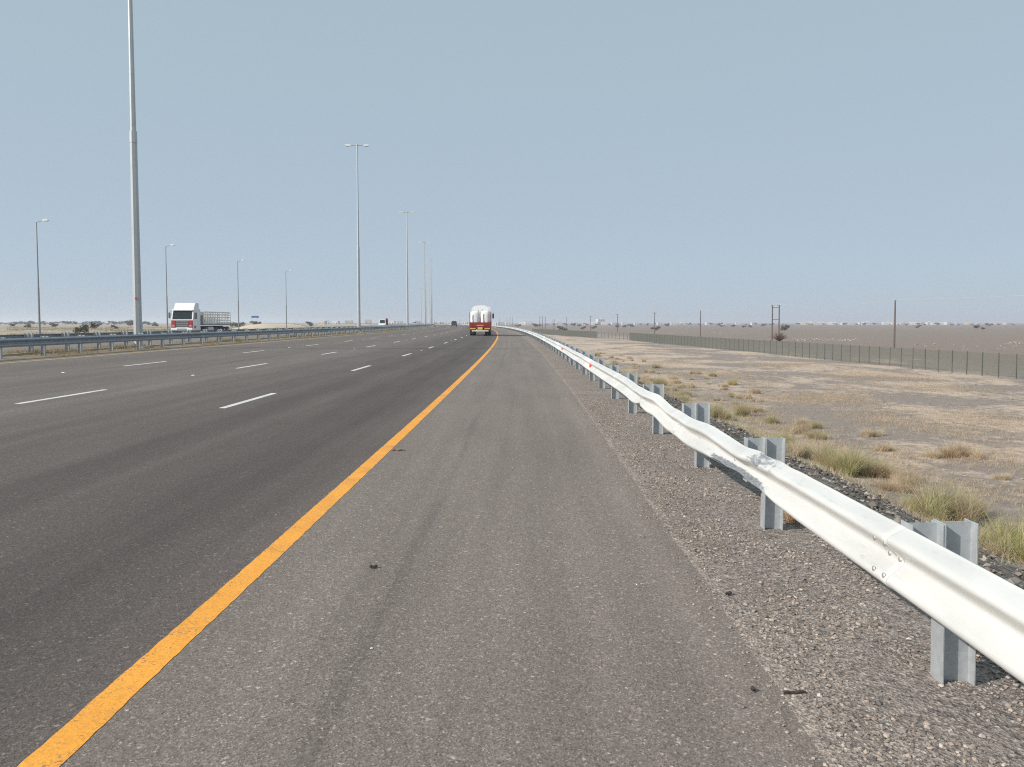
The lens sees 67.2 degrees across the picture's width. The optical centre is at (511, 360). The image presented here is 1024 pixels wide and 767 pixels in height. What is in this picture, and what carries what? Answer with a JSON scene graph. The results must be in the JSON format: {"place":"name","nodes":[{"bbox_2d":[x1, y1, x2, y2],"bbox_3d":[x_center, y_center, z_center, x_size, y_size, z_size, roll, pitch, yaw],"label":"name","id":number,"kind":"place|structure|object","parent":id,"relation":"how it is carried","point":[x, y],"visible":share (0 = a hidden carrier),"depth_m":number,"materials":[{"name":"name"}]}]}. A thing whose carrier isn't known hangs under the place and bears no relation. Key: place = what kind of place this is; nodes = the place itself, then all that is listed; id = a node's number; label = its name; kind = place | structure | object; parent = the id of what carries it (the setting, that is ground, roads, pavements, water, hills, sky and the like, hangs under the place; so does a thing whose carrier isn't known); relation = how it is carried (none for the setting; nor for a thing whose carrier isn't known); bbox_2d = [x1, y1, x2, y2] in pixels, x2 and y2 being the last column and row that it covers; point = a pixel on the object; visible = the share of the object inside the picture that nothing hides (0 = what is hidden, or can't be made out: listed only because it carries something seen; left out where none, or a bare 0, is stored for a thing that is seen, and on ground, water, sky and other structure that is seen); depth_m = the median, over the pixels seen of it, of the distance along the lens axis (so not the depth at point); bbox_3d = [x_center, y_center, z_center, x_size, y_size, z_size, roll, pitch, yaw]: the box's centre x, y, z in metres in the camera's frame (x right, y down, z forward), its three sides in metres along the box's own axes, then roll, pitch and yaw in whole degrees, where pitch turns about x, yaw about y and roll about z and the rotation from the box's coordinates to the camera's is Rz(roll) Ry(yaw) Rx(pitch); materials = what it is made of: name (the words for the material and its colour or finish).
{"place":"outdoors","nodes":[
{"label":"outdoors","id":0,"kind":"place"},
{"bbox_2d":[2,328,405,355],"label":"dry grass","id":1,"kind":"structure","parent":0,"point":[37,351],"depth_m":35.44,"materials":[{"name":"beige plant"}]},
{"bbox_2d":[2,323,410,352],"bbox_3d":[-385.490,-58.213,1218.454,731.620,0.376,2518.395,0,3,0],"label":"opposite road","id":2,"kind":"structure","parent":0,"point":[74,346],"depth_m":48.32,"materials":[{"name":"grey asphalt"}]},
{"bbox_2d":[168,303,230,330],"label":"flatbed truck","id":3,"kind":"object","parent":2,"relation":"on","point":[186,316],"visible":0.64,"depth_m":88.54,"materials":[{"name":"white paint"}]},
{"bbox_2d":[378,320,386,324],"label":"pickup truck","id":4,"kind":"object","parent":2,"relation":"on","point":[382,322],"visible":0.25,"depth_m":222.14,"materials":[{"name":"white paint"}]},
{"bbox_2d":[0,325,829,766],"bbox_3d":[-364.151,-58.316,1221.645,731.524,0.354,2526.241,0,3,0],"label":"road","id":5,"kind":"structure","parent":0,"point":[156,505],"depth_m":4.74,"materials":[{"name":"grey asphalt"}]},
{"bbox_2d":[469,307,493,335],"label":"cargo truck","id":6,"kind":"object","parent":5,"relation":"on","point":[474,327],"visible":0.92,"depth_m":87.82,"materials":[{"name":"red paint"}]},
{"bbox_2d":[470,310,479,321],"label":"bulk bag","id":7,"kind":"object","parent":6,"relation":"on","point":[474,316],"visible":0.93,"depth_m":88.02,"materials":[{"name":"white fabric"}]},
{"bbox_2d":[471,305,489,321],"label":"tarpaulin load","id":8,"kind":"object","parent":6,"relation":"on","point":[480,308],"visible":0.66,"depth_m":89.33},
{"bbox_2d":[481,309,489,321],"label":"bulk bag","id":9,"kind":"object","parent":6,"relation":"on","point":[485,316],"visible":0.94,"depth_m":88.03,"materials":[{"name":"white fabric"}]},
{"bbox_2d":[160,379,783,761],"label":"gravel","id":10,"kind":"structure","parent":0,"point":[429,585],"depth_m":3.71,"materials":[{"name":"grey gravel"}]},
{"bbox_2d":[0,323,1023,766],"bbox_3d":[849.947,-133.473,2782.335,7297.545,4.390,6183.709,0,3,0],"label":"ground","id":11,"kind":"structure","parent":0,"point":[952,709],"depth_m":9.28,"materials":[{"name":"grey gravel"}]},
{"bbox_2d":[36,219,48,333],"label":"street lamp","id":12,"kind":"object","parent":11,"relation":"on","point":[39,321],"visible":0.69,"depth_m":77.67,"materials":[{"name":"metal"}]},
{"bbox_2d":[73,322,97,332],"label":"acacia tree","id":13,"kind":"object","parent":11,"relation":"on","point":[85,328],"visible":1,"depth_m":164.74,"materials":[{"name":"green plant"}]},
{"bbox_2d":[125,320,132,325],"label":"acacia tree","id":14,"kind":"object","parent":11,"relation":"on","point":[129,323],"visible":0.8,"depth_m":557.83,"materials":[{"name":"green plant"}]},
{"bbox_2d":[128,0,151,347],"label":"street lamp","id":15,"kind":"object","parent":11,"relation":"on","point":[137,302],"visible":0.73,"depth_m":36.79,"materials":[{"name":"metal"}]},
{"bbox_2d":[7,323,309,334],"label":"dry grass","id":16,"kind":"structure","parent":11,"relation":"on","point":[71,328],"depth_m":269.23,"materials":[{"name":"beige plant"}]},
{"bbox_2d":[165,244,174,329],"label":"street lamp","id":17,"kind":"object","parent":11,"relation":"on","point":[166,290],"visible":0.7,"depth_m":102.63,"materials":[{"name":"metal"}]},
{"bbox_2d":[0,323,429,351],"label":"guardrail","id":18,"kind":"object","parent":11,"relation":"on","point":[33,335],"visible":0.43,"depth_m":39.64,"materials":[{"name":"grey metal"}]},
{"bbox_2d":[0,323,433,358],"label":"guardrail","id":19,"kind":"object","parent":11,"relation":"on","point":[42,342],"visible":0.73,"depth_m":37.65,"materials":[{"name":"grey metal"}]},
{"bbox_2d":[234,322,245,326],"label":"acacia tree","id":20,"kind":"object","parent":11,"relation":"on","point":[236,324],"visible":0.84,"depth_m":378.82,"materials":[{"name":"green plant"}]},
{"bbox_2d":[237,260,244,328],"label":"street lamp","id":21,"kind":"object","parent":11,"relation":"on","point":[238,294],"visible":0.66,"depth_m":127.63,"materials":[{"name":"metal"}]},
{"bbox_2d":[249,321,260,324],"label":"acacia tree","id":22,"kind":"object","parent":11,"relation":"on","point":[255,322],"visible":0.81,"depth_m":470.24,"materials":[{"name":"green plant"}]},
{"bbox_2d":[285,270,291,327],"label":"street lamp","id":23,"kind":"object","parent":11,"relation":"on","point":[286,307],"visible":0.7,"depth_m":152.65,"materials":[{"name":"metal"}]},
{"bbox_2d":[318,321,326,324],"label":"house","id":24,"kind":"structure","parent":11,"relation":"on","point":[322,322],"depth_m":930.31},
{"bbox_2d":[345,144,369,332],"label":"street lamp","id":25,"kind":"object","parent":11,"relation":"on","point":[358,276],"visible":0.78,"depth_m":92.66,"materials":[{"name":"metal"}]},
{"bbox_2d":[399,212,413,328],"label":"street lamp","id":26,"kind":"object","parent":11,"relation":"on","point":[407,319],"visible":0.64,"depth_m":148.55,"materials":[{"name":"metal"}]},
{"bbox_2d":[419,242,429,323],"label":"street lamp","id":27,"kind":"object","parent":11,"relation":"on","point":[424,283],"visible":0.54,"depth_m":204.36,"materials":[{"name":"metal"}]},
{"bbox_2d":[428,270,431,309],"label":"street lamp","id":28,"kind":"object","parent":11,"relation":"on","point":[431,289],"visible":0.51,"depth_m":315.74,"materials":[{"name":"metal"}]},
{"bbox_2d":[426,259,434,323],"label":"street lamp","id":29,"kind":"object","parent":11,"relation":"on","point":[430,292],"visible":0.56,"depth_m":260.24,"materials":[{"name":"metal"}]},
{"bbox_2d":[524,320,532,324],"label":"house","id":30,"kind":"structure","parent":11,"relation":"on","point":[529,322],"depth_m":1330.28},
{"bbox_2d":[532,329,596,337],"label":"wire fence","id":31,"kind":"object","parent":11,"relation":"on","point":[567,333],"visible":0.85,"depth_m":261.78,"materials":[{"name":"grey metal"}]},
{"bbox_2d":[599,332,626,339],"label":"wire fence","id":32,"kind":"object","parent":11,"relation":"on","point":[601,335],"visible":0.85,"depth_m":216.19,"materials":[{"name":"grey metal"}]},
{"bbox_2d":[643,368,655,372],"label":"grass tuft","id":33,"kind":"object","parent":11,"relation":"on","point":[648,370],"visible":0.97,"depth_m":70.81,"materials":[{"name":"beige plant"}]},
{"bbox_2d":[648,376,670,385],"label":"grass tuft","id":34,"kind":"object","parent":11,"relation":"on","point":[657,381],"visible":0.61,"depth_m":56.54,"materials":[{"name":"beige plant"}]},
{"bbox_2d":[664,384,677,390],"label":"grass tuft","id":35,"kind":"object","parent":11,"relation":"on","point":[673,387],"visible":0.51,"depth_m":52.42,"materials":[{"name":"beige plant"}]},
{"bbox_2d":[668,374,677,379],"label":"grass tuft","id":36,"kind":"object","parent":11,"relation":"on","point":[672,377],"visible":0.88,"depth_m":63.17,"materials":[{"name":"beige plant"}]},
{"bbox_2d":[669,379,682,383],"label":"grass tuft","id":37,"kind":"object","parent":11,"relation":"on","point":[675,381],"visible":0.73,"depth_m":58.98,"materials":[{"name":"beige plant"}]},
{"bbox_2d":[675,393,695,402],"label":"grass tuft","id":38,"kind":"object","parent":11,"relation":"on","point":[683,398],"visible":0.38,"depth_m":41.25,"materials":[{"name":"beige plant"}]},
{"bbox_2d":[675,388,695,395],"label":"grass tuft","id":39,"kind":"object","parent":11,"relation":"on","point":[682,392],"visible":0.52,"depth_m":48.33,"materials":[{"name":"beige plant"}]},
{"bbox_2d":[681,383,695,387],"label":"grass tuft","id":40,"kind":"object","parent":11,"relation":"on","point":[690,385],"visible":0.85,"depth_m":55.42,"materials":[{"name":"beige plant"}]},
{"bbox_2d":[690,369,701,373],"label":"grass tuft","id":41,"kind":"object","parent":11,"relation":"on","point":[696,371],"visible":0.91,"depth_m":68.38,"materials":[{"name":"beige plant"}]},
{"bbox_2d":[567,391,848,766],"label":"gravel","id":42,"kind":"structure","parent":11,"relation":"on","point":[783,725],"depth_m":4.34,"materials":[{"name":"grey gravel"}]},
{"bbox_2d":[707,372,717,376],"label":"grass tuft","id":43,"kind":"object","parent":11,"relation":"on","point":[711,374],"visible":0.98,"depth_m":65.66,"materials":[{"name":"beige plant"}]},
{"bbox_2d":[700,401,733,419],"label":"grass tuft","id":44,"kind":"object","parent":11,"relation":"on","point":[719,412],"visible":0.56,"depth_m":31.03,"materials":[{"name":"plant"}]},
{"bbox_2d":[712,397,724,400],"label":"grass tuft","id":45,"kind":"object","parent":11,"relation":"on","point":[719,399],"visible":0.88,"depth_m":45.82,"materials":[{"name":"beige plant"}]},
{"bbox_2d":[717,383,728,386],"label":"grass tuft","id":46,"kind":"object","parent":11,"relation":"on","point":[724,385],"visible":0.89,"depth_m":55.72,"materials":[{"name":"beige plant"}]},
{"bbox_2d":[718,408,734,419],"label":"grass tuft","id":47,"kind":"object","parent":11,"relation":"on","point":[727,415],"visible":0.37,"depth_m":35.81,"materials":[{"name":"beige plant"}]},
{"bbox_2d":[725,377,740,384],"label":"grass tuft","id":48,"kind":"object","parent":11,"relation":"on","point":[731,382],"visible":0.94,"depth_m":57.34,"materials":[{"name":"beige plant"}]},
{"bbox_2d":[457,324,1023,685],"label":"guardrail","id":49,"kind":"object","parent":11,"relation":"on","point":[951,587],"visible":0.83,"depth_m":3.57,"materials":[{"name":"metal"}]},
{"bbox_2d":[727,401,754,416],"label":"grass tuft","id":50,"kind":"object","parent":11,"relation":"on","point":[742,409],"visible":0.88,"depth_m":38.16,"materials":[{"name":"plant"}]},
{"bbox_2d":[734,392,755,398],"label":"grass tuft","id":51,"kind":"object","parent":11,"relation":"on","point":[747,396],"visible":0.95,"depth_m":46.88,"materials":[{"name":"beige plant"}]},
{"bbox_2d":[746,388,760,393],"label":"grass tuft","id":52,"kind":"object","parent":11,"relation":"on","point":[756,391],"visible":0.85,"depth_m":50.20,"materials":[{"name":"beige plant"}]},
{"bbox_2d":[748,404,764,412],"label":"grass tuft","id":53,"kind":"object","parent":11,"relation":"on","point":[754,410],"visible":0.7,"depth_m":39.74,"materials":[{"name":"beige plant"}]},
{"bbox_2d":[751,397,764,401],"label":"grass tuft","id":54,"kind":"object","parent":11,"relation":"on","point":[756,399],"visible":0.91,"depth_m":45.09,"materials":[{"name":"beige plant"}]},
{"bbox_2d":[760,415,782,423],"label":"grass tuft","id":55,"kind":"object","parent":11,"relation":"on","point":[773,419],"visible":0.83,"depth_m":35.50,"materials":[{"name":"beige plant"}]},
{"bbox_2d":[771,303,780,340],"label":"twin utility pole","id":56,"kind":"object","parent":11,"relation":"on","point":[778,319],"visible":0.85,"depth_m":192.71,"materials":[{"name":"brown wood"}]},
{"bbox_2d":[771,332,787,340],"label":"bare shrub","id":57,"kind":"object","parent":11,"relation":"on","point":[780,338],"visible":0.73,"depth_m":187.57,"materials":[{"name":"brown plant"}]},
{"bbox_2d":[767,429,801,443],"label":"grass tuft","id":58,"kind":"object","parent":11,"relation":"on","point":[784,436],"visible":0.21,"depth_m":28.29,"materials":[{"name":"beige plant"}]},
{"bbox_2d":[780,324,790,330],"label":"acacia tree","id":59,"kind":"object","parent":11,"relation":"on","point":[784,327],"visible":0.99,"depth_m":418.56,"materials":[{"name":"green plant"}]},
{"bbox_2d":[783,512,797,524],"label":"grass tuft","id":60,"kind":"object","parent":11,"relation":"on","point":[790,518],"visible":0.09,"depth_m":6.30,"materials":[{"name":"beige plant"}]},
{"bbox_2d":[785,438,807,455],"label":"grass tuft","id":61,"kind":"object","parent":11,"relation":"on","point":[797,448],"visible":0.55,"depth_m":25.15,"materials":[{"name":"beige plant"}]},
{"bbox_2d":[791,416,810,424],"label":"grass tuft","id":62,"kind":"object","parent":11,"relation":"on","point":[804,420],"visible":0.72,"depth_m":35.23,"materials":[{"name":"beige plant"}]},
{"bbox_2d":[580,400,1023,766],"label":"gravel","id":63,"kind":"structure","parent":11,"relation":"on","point":[931,763],"depth_m":4.26,"materials":[{"name":"grey gravel"}]},
{"bbox_2d":[783,690,806,694],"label":"twig","id":64,"kind":"object","parent":63,"relation":"on","point":[795,692],"visible":1,"depth_m":3.33,"materials":[{"name":"wood"}]},
{"bbox_2d":[785,421,819,433],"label":"grass tuft","id":65,"kind":"object","parent":11,"relation":"on","point":[793,428],"visible":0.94,"depth_m":32.51,"materials":[{"name":"beige plant"}]},
{"bbox_2d":[787,437,822,458],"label":"grass tuft","id":66,"kind":"object","parent":11,"relation":"on","point":[805,452],"visible":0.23,"depth_m":25.73,"materials":[{"name":"beige plant"}]},
{"bbox_2d":[803,419,825,428],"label":"grass tuft","id":67,"kind":"object","parent":11,"relation":"on","point":[820,426],"visible":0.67,"depth_m":33.90,"materials":[{"name":"beige plant"}]},
{"bbox_2d":[802,428,834,439],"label":"grass tuft","id":68,"kind":"object","parent":11,"relation":"on","point":[820,435],"visible":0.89,"depth_m":30.93,"materials":[{"name":"beige plant"}]},
{"bbox_2d":[619,372,1023,587],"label":"rubble","id":69,"kind":"object","parent":11,"relation":"on","point":[983,555],"visible":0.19,"depth_m":12.20,"materials":[{"name":"stone"}]},
{"bbox_2d":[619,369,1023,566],"bbox_3d":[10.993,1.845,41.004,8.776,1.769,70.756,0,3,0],"label":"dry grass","id":70,"kind":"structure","parent":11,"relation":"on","point":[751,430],"depth_m":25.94,"materials":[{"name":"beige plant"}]},
{"bbox_2d":[629,333,1023,378],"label":"wire fence","id":71,"kind":"object","parent":11,"relation":"on","point":[656,338],"visible":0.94,"depth_m":91.28,"materials":[{"name":"grey metal"}]},
{"bbox_2d":[801,439,851,464],"bbox_3d":[10.011,2.942,24.518,2.060,0.867,1.883,2,3,32],"label":"grass tuft","id":72,"kind":"object","parent":11,"relation":"on","point":[817,457],"visible":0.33,"depth_m":24.45,"materials":[{"name":"beige plant"}]},
{"bbox_2d":[669,332,1022,347],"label":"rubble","id":73,"kind":"object","parent":11,"relation":"on","point":[858,340],"visible":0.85,"depth_m":197.49,"materials":[{"name":"stone"}]},
{"bbox_2d":[812,439,891,477],"bbox_3d":[10.245,2.877,23.227,2.879,1.159,2.684,-1,3,-23],"label":"grass tuft","id":74,"kind":"object","parent":11,"relation":"on","point":[851,465],"visible":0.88,"depth_m":22.93,"materials":[{"name":"plant"}]},
{"bbox_2d":[858,427,888,436],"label":"grass tuft","id":75,"kind":"object","parent":11,"relation":"on","point":[865,432],"visible":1,"depth_m":31.80,"materials":[{"name":"beige plant"}]},
{"bbox_2d":[847,450,902,477],"bbox_3d":[10.876,3.104,23.466,2.283,0.889,1.655,1,3,28],"label":"grass tuft","id":76,"kind":"object","parent":11,"relation":"on","point":[880,469],"visible":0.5,"depth_m":23.26,"materials":[{"name":"plant"}]},
{"bbox_2d":[869,441,898,451],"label":"grass tuft","id":77,"kind":"object","parent":11,"relation":"on","point":[885,448],"visible":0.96,"depth_m":28.28,"materials":[{"name":"beige plant"}]},
{"bbox_2d":[871,477,902,491],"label":"grass tuft","id":78,"kind":"object","parent":11,"relation":"on","point":[883,485],"visible":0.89,"depth_m":21.17,"materials":[{"name":"beige plant"}]},
{"bbox_2d":[893,300,895,347],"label":"utility pole","id":79,"kind":"object","parent":11,"relation":"on","point":[894,324],"visible":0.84,"depth_m":135.74,"materials":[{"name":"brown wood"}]},
{"bbox_2d":[888,474,921,486],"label":"grass tuft","id":80,"kind":"object","parent":11,"relation":"on","point":[908,480],"visible":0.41,"depth_m":22.01,"materials":[{"name":"beige plant"}]},
{"bbox_2d":[893,481,918,493],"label":"grass tuft","id":81,"kind":"object","parent":11,"relation":"on","point":[903,488],"visible":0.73,"depth_m":21.02,"materials":[{"name":"beige plant"}]},
{"bbox_2d":[883,462,929,482],"bbox_3d":[11.549,3.301,22.779,1.448,0.578,1.642,2,3,29],"label":"grass tuft","id":82,"kind":"object","parent":11,"relation":"on","point":[899,474],"visible":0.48,"depth_m":22.73,"materials":[{"name":"beige plant"}]},
{"bbox_2d":[889,491,949,516],"bbox_3d":[9.668,3.352,18.131,1.568,0.575,1.452,-1,3,-19],"label":"grass tuft","id":83,"kind":"object","parent":11,"relation":"on","point":[904,503],"visible":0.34,"depth_m":18.17,"materials":[{"name":"beige plant"}]},
{"bbox_2d":[917,448,945,458],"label":"grass tuft","id":84,"kind":"object","parent":11,"relation":"on","point":[936,454],"visible":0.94,"depth_m":26.89,"materials":[{"name":"beige plant"}]},
{"bbox_2d":[886,475,1006,522],"bbox_3d":[10.041,3.194,17.989,2.825,0.997,3.090,0,3,9],"label":"grass tuft","id":85,"kind":"object","parent":11,"relation":"on","point":[956,509],"visible":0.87,"depth_m":17.68,"materials":[{"name":"plant"}]},
{"bbox_2d":[928,484,993,518],"bbox_3d":[10.980,3.360,18.673,1.599,0.831,1.814,2,3,30],"label":"grass tuft","id":86,"kind":"object","parent":11,"relation":"on","point":[984,514],"visible":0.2,"depth_m":18.46,"materials":[{"name":"plant"}]},
{"bbox_2d":[930,438,993,459],"bbox_3d":[15.783,3.048,27.188,2.065,0.761,2.343,-2,4,-41],"label":"grass tuft","id":87,"kind":"object","parent":11,"relation":"on","point":[955,450],"visible":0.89,"depth_m":27.02,"materials":[{"name":"beige plant"}]},
{"bbox_2d":[944,510,1023,564],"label":"grass tuft","id":88,"kind":"object","parent":11,"relation":"on","point":[989,544],"visible":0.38,"depth_m":12.91,"materials":[{"name":"plant"}]},
{"bbox_2d":[962,503,1023,548],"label":"grass tuft","id":89,"kind":"object","parent":11,"relation":"on","point":[1010,530],"visible":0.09,"depth_m":13.52,"materials":[{"name":"plant"}]},
{"bbox_2d":[989,470,1012,480],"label":"grass tuft","id":90,"kind":"object","parent":11,"relation":"on","point":[1001,476],"visible":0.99,"depth_m":23.17,"materials":[{"name":"beige plant"}]},
{"bbox_2d":[0,0,1023,322],"label":"sky","id":91,"kind":"structure","parent":0,"point":[555,160],"materials":[{"name":"blue"}]},
{"bbox_2d":[596,318,604,324],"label":"house","id":92,"kind":"structure","parent":0,"point":[600,320],"depth_m":1459.99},
{"bbox_2d":[619,360,1023,565],"bbox_3d":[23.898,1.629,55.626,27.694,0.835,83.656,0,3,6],"label":"ground","id":93,"kind":"structure","parent":0,"point":[808,400],"depth_m":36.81,"materials":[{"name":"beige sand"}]},
{"bbox_2d":[643,373,1023,518],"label":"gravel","id":94,"kind":"structure","parent":0,"point":[887,411],"depth_m":43.33,"materials":[{"name":"gravel"}]}
]}

